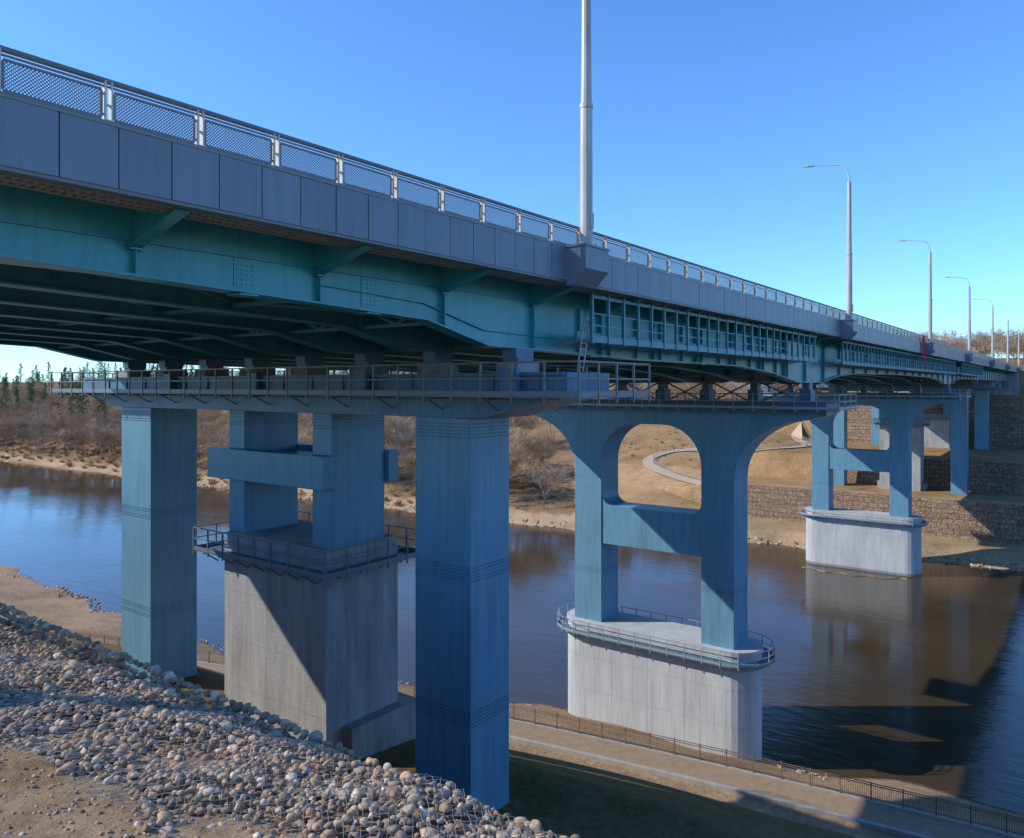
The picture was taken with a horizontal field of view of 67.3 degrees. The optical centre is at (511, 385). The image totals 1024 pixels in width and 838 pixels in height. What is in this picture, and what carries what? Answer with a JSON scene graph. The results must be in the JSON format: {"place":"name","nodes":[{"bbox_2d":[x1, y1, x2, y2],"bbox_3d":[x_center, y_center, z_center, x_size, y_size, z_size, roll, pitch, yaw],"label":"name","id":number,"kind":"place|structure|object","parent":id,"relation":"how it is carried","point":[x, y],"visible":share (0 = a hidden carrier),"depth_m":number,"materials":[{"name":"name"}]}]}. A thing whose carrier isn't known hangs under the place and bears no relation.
{"place":"outdoors","nodes":[
{"label":"outdoors","id":0,"kind":"place"},
{"bbox_2d":[0,461,1023,813],"bbox_3d":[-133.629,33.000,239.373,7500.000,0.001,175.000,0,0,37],"label":"river water","id":1,"kind":"structure","parent":0,"point":[914,679],"depth_m":106.60,"materials":[{"name":"liquid"}]},
{"bbox_2d":[801,567,906,579],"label":"floating boom","id":2,"kind":"object","parent":1,"relation":"on","point":[856,575],"visible":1,"depth_m":133.04,"materials":[{"name":"plastic"}]},
{"bbox_2d":[0,358,1023,837],"bbox_3d":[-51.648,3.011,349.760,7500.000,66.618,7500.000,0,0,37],"label":"ground","id":3,"kind":"structure","parent":0,"point":[562,794],"depth_m":54.60,"materials":[{"name":"soil"}]},
{"bbox_2d":[0,361,414,436],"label":"pine forest","id":4,"kind":"object","parent":3,"relation":"on","point":[17,381],"visible":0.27,"depth_m":459.17,"materials":[{"name":"green plant"}]},
{"bbox_2d":[0,629,569,837],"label":"gabion wire mesh","id":5,"kind":"object","parent":3,"relation":"on","point":[71,694],"visible":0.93,"depth_m":10.18,"materials":[{"name":"grey metal"}]},
{"bbox_2d":[0,603,579,837],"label":"gabion stones","id":6,"kind":"object","parent":3,"relation":"on","point":[92,656],"visible":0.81,"depth_m":10.43,"materials":[{"name":"grey stone"}]},
{"bbox_2d":[0,428,1013,506],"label":"shrub thicket","id":7,"kind":"object","parent":3,"relation":"on","point":[211,480],"visible":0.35,"depth_m":297.56,"materials":[{"name":"brown plant"}]},
{"bbox_2d":[0,45,1019,813],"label":"road bridge","id":8,"kind":"structure","parent":3,"relation":"on","point":[134,249],"depth_m":37.30,"materials":[{"name":"metal"}]},
{"bbox_2d":[565,0,609,289],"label":"street lamp","id":9,"kind":"object","parent":8,"relation":"on","point":[586,263],"visible":1,"depth_m":29.79,"materials":[{"name":"metal"}]},
{"bbox_2d":[803,165,858,339],"bbox_3d":[26.676,-11.340,64.641,4.250,14.980,1.800,0,0,37],"label":"street lamp","id":10,"kind":"object","parent":8,"relation":"on","point":[849,327],"visible":1,"depth_m":63.52,"materials":[{"name":"metal"}]},
{"bbox_2d":[898,240,935,354],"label":"street lamp","id":11,"kind":"object","parent":8,"relation":"on","point":[930,347],"visible":1,"depth_m":97.25,"materials":[{"name":"metal"}]},
{"bbox_2d":[922,335,925,362],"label":"red flag","id":12,"kind":"object","parent":8,"relation":"attached to","point":[923,348],"visible":1,"depth_m":94.29,"materials":[{"name":"fabric"}]},
{"bbox_2d":[945,277,973,362],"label":"street lamp","id":13,"kind":"object","parent":8,"relation":"on","point":[969,356],"visible":1,"depth_m":130.97,"materials":[{"name":"metal"}]},
{"bbox_2d":[974,299,995,367],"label":"street lamp","id":14,"kind":"object","parent":8,"relation":"on","point":[992,362],"visible":1,"depth_m":164.68,"materials":[{"name":"metal"}]},
{"bbox_2d":[991,313,1010,370],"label":"street lamp","id":15,"kind":"object","parent":8,"relation":"on","point":[1008,366],"visible":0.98,"depth_m":198.41,"materials":[{"name":"metal"}]},
{"bbox_2d":[1011,324,1020,372],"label":"street lamp","id":16,"kind":"object","parent":8,"relation":"on","point":[1018,369],"visible":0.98,"depth_m":232.15,"materials":[{"name":"metal"}]},
{"bbox_2d":[0,325,1023,508],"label":"bare tree forest","id":17,"kind":"object","parent":3,"relation":"on","point":[103,430],"visible":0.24,"depth_m":311.90,"materials":[{"name":"brown plant"}]},
{"bbox_2d":[6,481,1023,815],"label":"shore rocks","id":18,"kind":"object","parent":3,"relation":"on","point":[532,525],"visible":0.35,"depth_m":138.59,"materials":[{"name":"stone"}]},
{"bbox_2d":[197,660,1023,837],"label":"path kerb","id":19,"kind":"structure","parent":3,"relation":"on","point":[797,806],"depth_m":56.30,"materials":[{"name":"concrete"}]},
{"bbox_2d":[47,628,1023,834],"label":"promenade fence","id":20,"kind":"object","parent":19,"relation":"on","point":[113,641],"visible":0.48,"depth_m":58.35,"materials":[{"name":"metal"}]},
{"bbox_2d":[748,484,1023,544],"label":"gabion wall","id":21,"kind":"structure","parent":3,"relation":"on","point":[990,522],"depth_m":157.33,"materials":[{"name":"stone"}]},
{"bbox_2d":[809,418,1023,448],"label":"gabion wall","id":22,"kind":"structure","parent":3,"relation":"on","point":[1006,435],"depth_m":206.51,"materials":[{"name":"stone"}]},
{"bbox_2d":[847,397,1023,421],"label":"gabion wall","id":23,"kind":"structure","parent":22,"relation":"on","point":[1006,408],"depth_m":217.15,"materials":[{"name":"stone"}]},
{"bbox_2d":[847,458,1023,494],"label":"gabion wall","id":24,"kind":"structure","parent":3,"relation":"on","point":[997,477],"depth_m":169.00,"materials":[{"name":"stone"}]},
{"bbox_2d":[0,0,1023,381],"label":"sky","id":25,"kind":"structure","parent":0,"point":[708,116],"materials":[{"name":"blue"}]},
{"bbox_2d":[197,662,1012,837],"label":"promenade path","id":26,"kind":"structure","parent":0,"point":[902,819],"depth_m":56.66,"materials":[{"name":"concrete"}]},
{"bbox_2d":[642,423,811,496],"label":"dirt path","id":27,"kind":"structure","parent":0,"point":[648,463],"depth_m":213.48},
{"bbox_2d":[653,421,811,478],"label":"path railing","id":28,"kind":"object","parent":27,"relation":"on","point":[696,449],"visible":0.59,"depth_m":211.01,"materials":[{"name":"metal"}]}
]}

